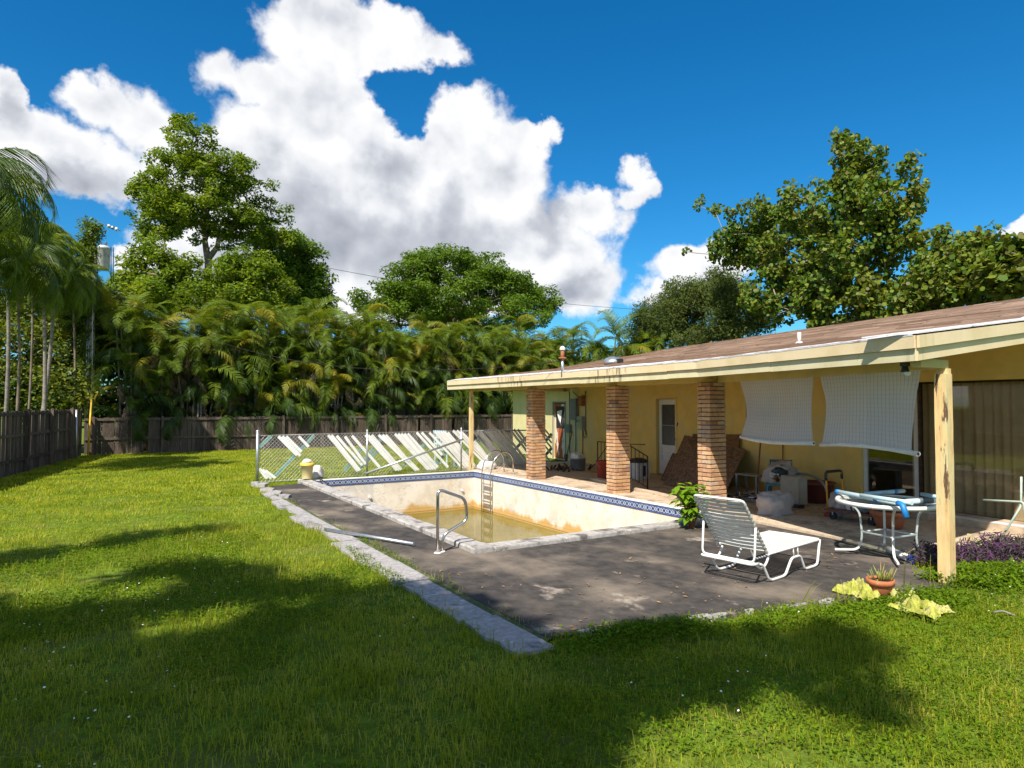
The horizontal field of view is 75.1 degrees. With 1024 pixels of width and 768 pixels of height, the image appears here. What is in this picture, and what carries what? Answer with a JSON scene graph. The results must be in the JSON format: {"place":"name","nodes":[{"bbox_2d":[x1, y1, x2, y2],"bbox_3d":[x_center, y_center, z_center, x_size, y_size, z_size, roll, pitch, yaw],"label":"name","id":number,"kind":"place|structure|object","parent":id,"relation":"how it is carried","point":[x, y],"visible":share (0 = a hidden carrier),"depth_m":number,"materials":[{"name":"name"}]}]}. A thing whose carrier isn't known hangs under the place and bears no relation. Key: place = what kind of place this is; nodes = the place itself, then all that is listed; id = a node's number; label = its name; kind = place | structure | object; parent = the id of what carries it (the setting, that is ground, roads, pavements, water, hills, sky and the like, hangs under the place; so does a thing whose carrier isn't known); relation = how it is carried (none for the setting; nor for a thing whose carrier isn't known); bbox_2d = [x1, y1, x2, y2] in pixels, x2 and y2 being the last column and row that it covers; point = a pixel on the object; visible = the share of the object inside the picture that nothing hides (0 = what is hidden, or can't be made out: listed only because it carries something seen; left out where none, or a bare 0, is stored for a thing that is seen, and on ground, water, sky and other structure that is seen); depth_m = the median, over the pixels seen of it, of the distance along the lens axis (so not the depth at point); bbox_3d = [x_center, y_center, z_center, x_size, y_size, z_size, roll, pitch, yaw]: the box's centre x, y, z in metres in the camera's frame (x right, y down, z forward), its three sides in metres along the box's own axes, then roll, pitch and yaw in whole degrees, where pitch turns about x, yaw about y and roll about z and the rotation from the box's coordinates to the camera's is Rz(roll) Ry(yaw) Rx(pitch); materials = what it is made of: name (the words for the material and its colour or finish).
{"place":"outdoors","nodes":[
{"label":"outdoors","id":0,"kind":"place"},
{"bbox_2d":[0,408,1023,767],"bbox_3d":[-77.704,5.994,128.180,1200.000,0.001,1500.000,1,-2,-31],"label":"lawn","id":1,"kind":"structure","parent":0,"point":[368,724],"depth_m":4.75,"materials":[{"name":"plant"}]},
{"bbox_2d":[0,224,36,303],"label":"palm tree","id":2,"kind":"object","parent":1,"relation":"on","point":[14,249],"visible":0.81,"depth_m":18.35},
{"bbox_2d":[0,209,54,424],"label":"palm tree","id":3,"kind":"object","parent":1,"relation":"on","point":[8,354],"visible":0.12,"depth_m":22.03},
{"bbox_2d":[0,147,59,268],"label":"palm tree","id":4,"kind":"object","parent":1,"relation":"on","point":[11,180],"visible":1,"depth_m":16.96,"materials":[{"name":"plant"}]},
{"bbox_2d":[0,235,75,410],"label":"palm tree","id":5,"kind":"object","parent":1,"relation":"on","point":[42,277],"visible":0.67,"depth_m":19.86,"materials":[{"name":"green plant"}]},
{"bbox_2d":[0,408,84,477],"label":"board fence","id":6,"kind":"object","parent":1,"relation":"on","point":[38,439],"visible":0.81,"depth_m":20.50,"materials":[{"name":"wood"}]},
{"bbox_2d":[11,231,89,410],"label":"palm tree","id":7,"kind":"object","parent":1,"relation":"on","point":[64,243],"visible":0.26,"depth_m":22.68,"materials":[{"name":"plant"}]},
{"bbox_2d":[26,210,80,408],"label":"palm tree","id":8,"kind":"object","parent":1,"relation":"on","point":[61,231],"visible":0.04,"depth_m":24.58,"materials":[{"name":"green plant"}]},
{"bbox_2d":[19,258,102,410],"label":"palm tree","id":9,"kind":"object","parent":1,"relation":"on","point":[77,286],"visible":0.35,"depth_m":23.66,"materials":[{"name":"plant"}]},
{"bbox_2d":[36,263,112,408],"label":"palm tree","id":10,"kind":"object","parent":1,"relation":"on","point":[95,306],"visible":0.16,"depth_m":27.11,"materials":[{"name":"green plant"}]},
{"bbox_2d":[0,276,150,422],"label":"garden shrubs","id":11,"kind":"object","parent":1,"relation":"on","point":[61,395],"visible":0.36,"depth_m":26.98,"materials":[{"name":"green plant"}]},
{"bbox_2d":[84,226,95,430],"bbox_3d":[-17.459,-1.898,27.601,0.348,9.449,0.320,1,-2,-31],"label":"utility pole","id":12,"kind":"object","parent":1,"relation":"on","point":[89,354],"visible":0.33,"depth_m":27.48,"materials":[{"name":"brown wood"}]},
{"bbox_2d":[56,215,107,414],"bbox_3d":[-17.914,-2.129,27.265,2.196,9.829,1.428,1,-2,-31],"label":"climbing vine","id":13,"kind":"object","parent":12,"relation":"attached to","point":[87,241],"visible":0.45,"depth_m":27.41,"materials":[{"name":"green plant"}]},
{"bbox_2d":[90,241,113,280],"bbox_3d":[-17.119,-5.164,27.735,0.781,1.620,0.539,0,-2,1],"label":"transformer","id":14,"kind":"object","parent":12,"relation":"attached to","point":[103,260],"visible":0.97,"depth_m":27.58,"materials":[{"name":"grey metal"}]},
{"bbox_2d":[68,284,185,451],"bbox_3d":[-16.005,-0.430,27.656,4.685,7.149,4.449,1,-2,-31],"label":"areca palm","id":15,"kind":"object","parent":1,"relation":"on","point":[131,398],"visible":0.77,"depth_m":27.31,"materials":[{"name":"plant"}]},
{"bbox_2d":[110,308,220,444],"bbox_3d":[-14.923,-0.064,28.975,4.771,6.131,4.752,1,-2,-31],"label":"areca palm","id":16,"kind":"object","parent":1,"relation":"on","point":[161,410],"visible":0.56,"depth_m":27.88,"materials":[{"name":"plant"}]},
{"bbox_2d":[153,291,239,345],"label":"areca palm","id":17,"kind":"object","parent":1,"relation":"on","point":[200,328],"visible":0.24,"depth_m":30.92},
{"bbox_2d":[142,310,252,449],"bbox_3d":[-13.699,-0.246,28.829,4.766,6.228,4.395,1,-2,-31],"label":"areca palm","id":18,"kind":"object","parent":1,"relation":"on","point":[195,346],"visible":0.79,"depth_m":28.38,"materials":[{"name":"plant"}]},
{"bbox_2d":[101,233,302,410],"bbox_3d":[-16.933,-2.444,36.063,9.266,11.072,9.164,0,-2,3],"label":"leafy tree","id":19,"kind":"object","parent":1,"relation":"on","point":[237,277],"visible":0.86,"depth_m":35.06,"materials":[{"name":"green plant"}]},
{"bbox_2d":[123,112,299,279],"bbox_3d":[-18.030,-6.638,40.594,10.088,19.739,6.150,1,-2,-31],"label":"tall tree","id":20,"kind":"object","parent":1,"relation":"on","point":[172,211],"visible":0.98,"depth_m":39.64,"materials":[{"name":"green plant"}]},
{"bbox_2d":[183,299,282,447],"bbox_3d":[-12.538,-0.437,30.003,4.430,6.906,4.397,-1,-2,26],"label":"areca palm","id":21,"kind":"object","parent":1,"relation":"on","point":[238,356],"visible":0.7,"depth_m":29.23,"materials":[{"name":"plant"}]},
{"bbox_2d":[203,306,295,444],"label":"areca palm","id":22,"kind":"object","parent":1,"relation":"on","point":[256,406],"visible":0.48,"depth_m":29.92,"materials":[{"name":"plant"}]},
{"bbox_2d":[225,303,331,445],"bbox_3d":[-11.008,-0.460,31.068,4.849,6.849,4.512,1,-2,-31],"label":"areca palm","id":23,"kind":"object","parent":1,"relation":"on","point":[289,403],"visible":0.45,"depth_m":30.35,"materials":[{"name":"plant"}]},
{"bbox_2d":[239,226,341,332],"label":"round tree","id":24,"kind":"object","parent":1,"relation":"on","point":[305,272],"visible":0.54,"depth_m":45.23,"materials":[{"name":"green plant"}]},
{"bbox_2d":[274,435,314,476],"bbox_3d":[-5.815,1.929,17.813,1.105,1.146,0.108,1,-2,-31],"label":"slat panel","id":25,"kind":"object","parent":1,"relation":"on","point":[292,449],"visible":0.83,"depth_m":17.75,"materials":[{"name":"white plastic"}]},
{"bbox_2d":[84,413,512,454],"bbox_3d":[-4.990,2.248,32.983,27.308,1.501,0.177,1,-2,-31],"label":"board fence","id":26,"kind":"object","parent":1,"relation":"on","point":[203,433],"visible":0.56,"depth_m":29.21,"materials":[{"name":"wood"}]},
{"bbox_2d":[257,308,360,444],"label":"areca palm","id":27,"kind":"object","parent":1,"relation":"on","point":[309,396],"visible":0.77,"depth_m":30.85,"materials":[{"name":"plant"}]},
{"bbox_2d":[288,295,347,398],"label":"areca palm","id":28,"kind":"object","parent":1,"relation":"on","point":[315,305],"visible":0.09,"depth_m":33.52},
{"bbox_2d":[289,305,375,442],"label":"areca palm","id":29,"kind":"object","parent":1,"relation":"on","point":[327,318],"visible":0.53,"depth_m":31.56,"materials":[{"name":"plant"}]},
{"bbox_2d":[70,316,611,449],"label":"hedge shrubs","id":30,"kind":"object","parent":1,"relation":"on","point":[105,396],"visible":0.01,"depth_m":29.06,"materials":[{"name":"green plant"}]},
{"bbox_2d":[327,434,361,471],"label":"slat panel","id":31,"kind":"object","parent":1,"relation":"on","point":[336,443],"visible":0.86,"depth_m":18.51,"materials":[{"name":"white plastic"}]},
{"bbox_2d":[336,435,379,472],"bbox_3d":[-4.331,1.956,18.711,1.297,1.079,0.108,1,-2,-31],"label":"slat panel","id":32,"kind":"object","parent":1,"relation":"on","point":[362,448],"visible":0.64,"depth_m":18.67,"materials":[{"name":"white plastic"}]},
{"bbox_2d":[312,314,404,433],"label":"areca palm","id":33,"kind":"object","parent":1,"relation":"on","point":[351,403],"visible":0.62,"depth_m":32.20,"materials":[{"name":"plant"}]},
{"bbox_2d":[329,303,391,432],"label":"areca palm","id":34,"kind":"object","parent":1,"relation":"on","point":[373,306],"visible":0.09,"depth_m":35.16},
{"bbox_2d":[332,306,421,437],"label":"areca palm","id":35,"kind":"object","parent":1,"relation":"on","point":[387,386],"visible":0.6,"depth_m":32.69,"materials":[{"name":"plant"}]},
{"bbox_2d":[359,434,401,470],"bbox_3d":[-3.758,1.976,19.058,1.275,1.095,0.108,1,-2,-31],"label":"slat panel","id":36,"kind":"object","parent":1,"relation":"on","point":[373,440],"visible":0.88,"depth_m":19.01,"materials":[{"name":"white plastic"}]},
{"bbox_2d":[256,428,526,481],"bbox_3d":[-2.875,1.874,18.633,8.166,1.345,0.661,1,-2,-28],"label":"chain link fence","id":37,"kind":"object","parent":1,"relation":"on","point":[258,456],"visible":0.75,"depth_m":18.28,"materials":[{"name":"metal"}]},
{"bbox_2d":[360,326,434,415],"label":"areca palm","id":38,"kind":"object","parent":1,"relation":"on","point":[410,362],"visible":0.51,"depth_m":33.30,"materials":[{"name":"plant"}]},
{"bbox_2d":[378,434,418,470],"bbox_3d":[-3.277,2.000,19.310,1.285,1.111,0.042,1,-2,-31],"label":"slat panel","id":39,"kind":"object","parent":1,"relation":"on","point":[401,454],"visible":0.83,"depth_m":19.25,"materials":[{"name":"white plastic"}]},
{"bbox_2d":[394,433,438,470],"bbox_3d":[-2.827,1.996,19.622,1.416,1.134,0.108,1,-2,-31],"label":"slat panel","id":40,"kind":"object","parent":1,"relation":"on","point":[402,437],"visible":0.81,"depth_m":19.58,"materials":[{"name":"white plastic"}]},
{"bbox_2d":[391,336,460,442],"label":"areca palm","id":41,"kind":"object","parent":1,"relation":"on","point":[425,371],"visible":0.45,"depth_m":34.04,"materials":[{"name":"plant"}]},
{"bbox_2d":[408,319,477,429],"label":"areca palm","id":42,"kind":"object","parent":1,"relation":"on","point":[455,328],"visible":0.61,"depth_m":34.35,"materials":[{"name":"plant"}]},
{"bbox_2d":[428,431,474,466],"bbox_3d":[-1.820,2.002,20.232,1.597,1.161,0.108,1,-2,-31],"label":"slat panel","id":43,"kind":"object","parent":1,"relation":"on","point":[452,447],"visible":0.64,"depth_m":20.17,"materials":[{"name":"white plastic"}]},
{"bbox_2d":[346,242,566,336],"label":"spreading tree","id":44,"kind":"object","parent":1,"relation":"on","point":[418,288],"visible":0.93,"depth_m":51.27,"materials":[{"name":"green plant"}]},
{"bbox_2d":[431,341,502,437],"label":"areca palm","id":45,"kind":"object","parent":1,"relation":"on","point":[465,363],"visible":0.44,"depth_m":35.20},
{"bbox_2d":[434,314,507,414],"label":"areca palm","id":46,"kind":"object","parent":1,"relation":"on","point":[482,409],"visible":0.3,"depth_m":36.19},
{"bbox_2d":[452,430,500,467],"bbox_3d":[-1.097,2.002,20.669,1.720,1.191,0.108,1,-2,-31],"label":"slat panel","id":47,"kind":"object","parent":1,"relation":"on","point":[477,448],"visible":0.56,"depth_m":20.64,"materials":[{"name":"white plastic"}]},
{"bbox_2d":[466,326,529,421],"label":"areca palm","id":48,"kind":"object","parent":1,"relation":"on","point":[494,362],"visible":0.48,"depth_m":36.06,"materials":[{"name":"plant"}]},
{"bbox_2d":[474,429,523,464],"bbox_3d":[-0.430,2.019,21.073,1.876,1.194,0.108,1,-2,-31],"label":"slat panel","id":49,"kind":"object","parent":1,"relation":"on","point":[487,441],"visible":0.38,"depth_m":21.02,"materials":[{"name":"white plastic"}]},
{"bbox_2d":[498,429,526,464],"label":"slat panel","id":50,"kind":"object","parent":1,"relation":"on","point":[523,441],"visible":0.37,"depth_m":21.39,"materials":[{"name":"white plastic"}]},
{"bbox_2d":[483,314,543,413],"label":"areca palm","id":51,"kind":"object","parent":1,"relation":"on","point":[522,318],"visible":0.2,"depth_m":39.07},
{"bbox_2d":[298,470,737,553],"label":"swimming pool","id":52,"kind":"structure","parent":1,"relation":"in","point":[525,513],"depth_m":15.89,"materials":[{"name":"paint"}]},
{"bbox_2d":[481,450,514,513],"bbox_3d":[-0.396,2.813,18.469,0.810,1.922,0.610,1,-2,-31],"label":"pool ladder","id":53,"kind":"object","parent":52,"relation":"attached to","point":[490,476],"visible":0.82,"depth_m":18.41,"materials":[{"name":"silver metal"}]},
{"bbox_2d":[483,331,560,414],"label":"areca palm","id":54,"kind":"object","parent":1,"relation":"on","point":[534,350],"visible":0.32,"depth_m":36.87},
{"bbox_2d":[501,337,568,370],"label":"areca palm","id":55,"kind":"object","parent":1,"relation":"on","point":[545,366],"visible":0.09,"depth_m":37.34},
{"bbox_2d":[526,339,585,367],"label":"areca palm","id":56,"kind":"object","parent":1,"relation":"on","point":[557,346],"visible":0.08,"depth_m":38.70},
{"bbox_2d":[543,320,606,368],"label":"areca palm","id":57,"kind":"object","parent":1,"relation":"on","point":[572,333],"visible":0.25,"depth_m":38.91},
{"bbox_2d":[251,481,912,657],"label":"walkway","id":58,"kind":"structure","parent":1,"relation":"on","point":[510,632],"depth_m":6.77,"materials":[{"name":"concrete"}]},
{"bbox_2d":[274,494,552,639],"bbox_3d":[-2.537,2.256,10.147,0.120,0.001,10.900,1,-2,-31],"label":"moss seam","id":59,"kind":"object","parent":58,"relation":"on","point":[472,600],"visible":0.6,"depth_m":6.87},
{"bbox_2d":[569,308,643,362],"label":"areca palm","id":60,"kind":"object","parent":1,"relation":"on","point":[596,350],"visible":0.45,"depth_m":37.93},
{"bbox_2d":[271,483,952,640],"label":"pool deck","id":61,"kind":"structure","parent":1,"relation":"on","point":[673,557],"depth_m":7.71,"materials":[{"name":"concrete"}]},
{"bbox_2d":[325,528,414,545],"bbox_3d":[-2.092,2.198,9.610,1.857,0.049,0.052,-1,-2,35],"label":"pipe","id":62,"kind":"object","parent":61,"relation":"on","point":[372,537],"visible":1,"depth_m":9.53,"materials":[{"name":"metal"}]},
{"bbox_2d":[434,489,467,553],"bbox_3d":[-0.802,1.796,8.820,0.520,0.828,0.147,1,-2,-31],"label":"grab rail","id":63,"kind":"object","parent":61,"relation":"on","point":[464,521],"visible":1,"depth_m":8.75,"materials":[{"name":"silver metal"}]},
{"bbox_2d":[668,482,710,527],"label":"sapling","id":64,"kind":"object","parent":61,"relation":"on","point":[688,511],"visible":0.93,"depth_m":10.36,"materials":[{"name":"green plant"}]},
{"bbox_2d":[694,494,820,580],"bbox_3d":[2.863,1.702,7.730,1.721,0.939,0.669,2,-2,-40],"label":"lounge chair","id":65,"kind":"object","parent":61,"relation":"on","point":[769,542],"visible":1,"depth_m":7.43,"materials":[{"name":"white paint"}]},
{"bbox_2d":[831,577,914,601],"bbox_3d":[3.663,2.047,6.681,0.509,0.179,0.718,1,-2,-31],"label":"plant","id":66,"kind":"object","parent":61,"relation":"on","point":[857,586],"visible":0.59,"depth_m":6.67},
{"bbox_2d":[599,330,674,359],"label":"areca palm","id":67,"kind":"object","parent":1,"relation":"on","point":[634,348],"visible":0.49,"depth_m":37.36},
{"bbox_2d":[636,320,685,352],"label":"areca palm","id":68,"kind":"object","parent":1,"relation":"on","point":[658,342],"visible":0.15,"depth_m":37.22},
{"bbox_2d":[617,265,782,347],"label":"casuarina tree","id":69,"kind":"object","parent":1,"relation":"on","point":[699,300],"visible":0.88,"depth_m":34.84,"materials":[{"name":"green plant"}]},
{"bbox_2d":[447,298,1023,535],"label":"house","id":70,"kind":"structure","parent":1,"relation":"on","point":[978,349],"depth_m":11.73,"materials":[{"name":"yellow paint"}]},
{"bbox_2d":[555,404,564,458],"bbox_3d":[1.653,1.664,23.498,0.183,1.910,0.780,1,-2,-24],"label":"door","id":71,"kind":"structure","parent":70,"relation":"in","point":[559,408],"depth_m":23.51,"materials":[{"name":"paint"}]},
{"bbox_2d":[659,399,675,473],"bbox_3d":[4.230,1.438,18.050,0.120,2.040,0.800,1,-2,-24],"label":"door","id":72,"kind":"structure","parent":70,"relation":"in","point":[667,445],"depth_m":18.16,"materials":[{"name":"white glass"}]},
{"bbox_2d":[739,377,814,444],"bbox_3d":[4.110,0.413,10.447,0.138,1.065,1.926,0,-2,-12],"label":"roller blind","id":73,"kind":"object","parent":70,"relation":"attached to","point":[779,411],"visible":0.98,"depth_m":10.35,"materials":[{"name":"fabric"}]},
{"bbox_2d":[819,370,920,456],"bbox_3d":[4.554,0.347,8.576,0.112,1.051,1.771,0,-2,-13],"label":"roller blind","id":74,"kind":"object","parent":70,"relation":"attached to","point":[872,411],"visible":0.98,"depth_m":8.49,"materials":[{"name":"fabric"}]},
{"bbox_2d":[863,394,918,506],"bbox_3d":[6.930,1.090,12.174,0.060,2.205,1.092,1,-2,-24],"label":"sliding door","id":75,"kind":"structure","parent":70,"relation":"in","point":[915,420],"depth_m":11.73,"materials":[{"name":"white glass"}]},
{"bbox_2d":[917,382,924,506],"bbox_3d":[7.557,1.047,10.784,0.090,2.205,1.956,1,-2,-24],"label":"sliding door","id":76,"kind":"structure","parent":70,"relation":"in","point":[919,391],"depth_m":11.64,"materials":[{"name":"paint"}]},
{"bbox_2d":[537,583,996,657],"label":"green weeds","id":77,"kind":"object","parent":1,"relation":"on","point":[855,607],"visible":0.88,"depth_m":5.86,"materials":[{"name":"green plant"}]},
{"bbox_2d":[681,126,944,328],"bbox_3d":[12.090,-3.721,28.317,4.447,13.136,13.049,1,-2,-31],"label":"sea grape tree","id":78,"kind":"object","parent":1,"relation":"on","point":[819,286],"visible":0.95,"depth_m":26.21,"materials":[{"name":"green plant"}]},
{"bbox_2d":[866,563,896,598],"bbox_3d":[3.691,1.978,6.670,0.260,0.344,0.260,1,-2,-31],"label":"flower pot","id":79,"kind":"object","parent":1,"relation":"on","point":[885,585],"visible":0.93,"depth_m":6.60,"materials":[{"name":"ceramic"}]},
{"bbox_2d":[886,594,955,618],"bbox_3d":[3.815,2.045,6.198,0.439,0.134,0.469,1,-2,-31],"label":"plant","id":80,"kind":"object","parent":1,"relation":"on","point":[913,602],"visible":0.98,"depth_m":6.14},
{"bbox_2d":[934,368,955,584],"bbox_3d":[4.739,1.009,7.285,0.136,2.360,0.131,1,-2,-31],"label":"wooden post","id":81,"kind":"object","parent":1,"relation":"on","point":[945,500],"visible":0.95,"depth_m":7.24,"materials":[{"name":"wood"}]},
{"bbox_2d":[879,220,1023,316],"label":"sea grape tree","id":82,"kind":"object","parent":1,"relation":"on","point":[931,277],"visible":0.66,"depth_m":22.33,"materials":[{"name":"green plant"}]},
{"bbox_2d":[902,529,1023,566],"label":"purple plants","id":83,"kind":"object","parent":1,"relation":"on","point":[1002,547],"visible":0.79,"depth_m":8.04,"materials":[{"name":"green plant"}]},
{"bbox_2d":[912,556,1023,591],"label":"green weeds","id":84,"kind":"object","parent":1,"relation":"on","point":[1013,572],"visible":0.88,"depth_m":7.22,"materials":[{"name":"green plant"}]},
{"bbox_2d":[967,232,1023,300],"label":"sea grape tree","id":85,"kind":"object","parent":1,"relation":"on","point":[1003,275],"visible":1,"depth_m":20.12,"materials":[{"name":"green plant"}]},
{"bbox_2d":[0,0,1023,405],"label":"sky","id":86,"kind":"structure","parent":0,"point":[577,142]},
{"bbox_2d":[459,461,1021,552],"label":"patio","id":87,"kind":"structure","parent":0,"point":[848,530],"depth_m":10.85,"materials":[{"name":"beige concrete"}]},
{"bbox_2d":[469,391,473,470],"bbox_3d":[-1.204,1.380,19.638,0.106,2.335,0.105,1,-2,-31],"label":"wooden post","id":88,"kind":"object","parent":87,"relation":"on","point":[471,422],"visible":0.99,"depth_m":19.60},
{"bbox_2d":[526,387,545,479],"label":"brick column","id":89,"kind":"structure","parent":87,"relation":"on","point":[535,431],"depth_m":17.05,"materials":[{"name":"brick"}]},
{"bbox_2d":[534,480,694,506],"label":"patio slab","id":90,"kind":"structure","parent":87,"relation":"on","point":[638,495],"depth_m":14.52,"materials":[{"name":"beige concrete"}]},
{"bbox_2d":[606,383,629,493],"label":"brick column","id":91,"kind":"structure","parent":87,"relation":"on","point":[618,438],"depth_m":14.30,"materials":[{"name":"brick"}]},
{"bbox_2d":[597,441,647,488],"bbox_3d":[2.787,1.909,16.326,0.303,1.010,2.804,1,-2,-16],"label":"iron railing","id":92,"kind":"object","parent":87,"relation":"on","point":[631,462],"visible":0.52,"depth_m":15.84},
{"bbox_2d":[588,477,676,497],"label":"kerb","id":93,"kind":"structure","parent":87,"relation":"on","point":[632,488],"depth_m":14.49,"materials":[{"name":"beige concrete"}]},
{"bbox_2d":[629,457,650,479],"bbox_3d":[3.253,2.165,17.160,0.515,0.550,0.486,1,-2,-31],"label":"storage bin","id":94,"kind":"object","parent":87,"relation":"on","point":[639,460],"visible":0.77,"depth_m":16.97,"materials":[{"name":"black plastic"}]},
{"bbox_2d":[663,435,745,490],"bbox_3d":[4.535,1.815,15.240,1.529,1.129,3.739,0,-2,-12],"label":"strand board","id":95,"kind":"object","parent":87,"relation":"on","point":[684,467],"visible":0.5,"depth_m":15.55,"materials":[{"name":"wood"}]},
{"bbox_2d":[697,379,726,511],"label":"brick column","id":96,"kind":"structure","parent":87,"relation":"on","point":[711,415],"depth_m":11.90,"materials":[{"name":"brick"}]},
{"bbox_2d":[756,490,794,516],"bbox_3d":[4.626,2.061,11.629,0.679,0.411,0.537,1,-2,-31],"label":"sack","id":97,"kind":"object","parent":87,"relation":"on","point":[775,503],"visible":1,"depth_m":11.47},
{"bbox_2d":[766,459,791,490],"bbox_3d":[5.297,1.917,13.185,0.468,0.803,0.575,-1,-2,29],"label":"plastic chair","id":98,"kind":"object","parent":87,"relation":"on","point":[769,485],"visible":0.25,"depth_m":13.12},
{"bbox_2d":[761,460,797,483],"bbox_3d":[5.247,1.732,13.137,0.807,0.449,0.591,1,-2,-31],"label":"stuffed sack","id":99,"kind":"object","parent":98,"relation":"on","point":[773,472],"visible":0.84,"depth_m":13.01,"materials":[{"name":"white plastic"}]},
{"bbox_2d":[780,475,806,508],"bbox_3d":[5.265,2.014,12.510,0.280,0.560,0.550,1,-2,-24],"label":"cooler box","id":100,"kind":"object","parent":87,"relation":"on","point":[796,486],"visible":0.62,"depth_m":12.35,"materials":[{"name":"plastic"}]},
{"bbox_2d":[807,480,835,503],"bbox_3d":[5.941,2.105,13.012,0.720,0.390,0.720,1,-2,-31],"label":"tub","id":101,"kind":"object","parent":87,"relation":"on","point":[816,492],"visible":0.64,"depth_m":12.75,"materials":[{"name":"plastic"}]},
{"bbox_2d":[824,469,874,524],"bbox_3d":[5.652,1.839,10.877,0.544,0.798,0.896,1,-2,-31],"label":"platform cart","id":102,"kind":"object","parent":87,"relation":"on","point":[833,515],"visible":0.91,"depth_m":11.02,"materials":[{"name":"orange paint"}]},
{"bbox_2d":[835,494,935,564],"bbox_3d":[4.784,1.812,8.456,1.224,0.684,1.224,1,-2,-31],"label":"round table","id":103,"kind":"object","parent":87,"relation":"on","point":[843,499],"visible":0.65,"depth_m":8.33,"materials":[{"name":"white paint"}]},
{"bbox_2d":[869,509,908,529],"bbox_3d":[5.826,2.089,10.286,0.541,0.270,0.541,1,-2,-31],"label":"flower pot","id":104,"kind":"object","parent":87,"relation":"on","point":[899,520],"visible":0.62,"depth_m":10.12,"materials":[{"name":"ceramic"}]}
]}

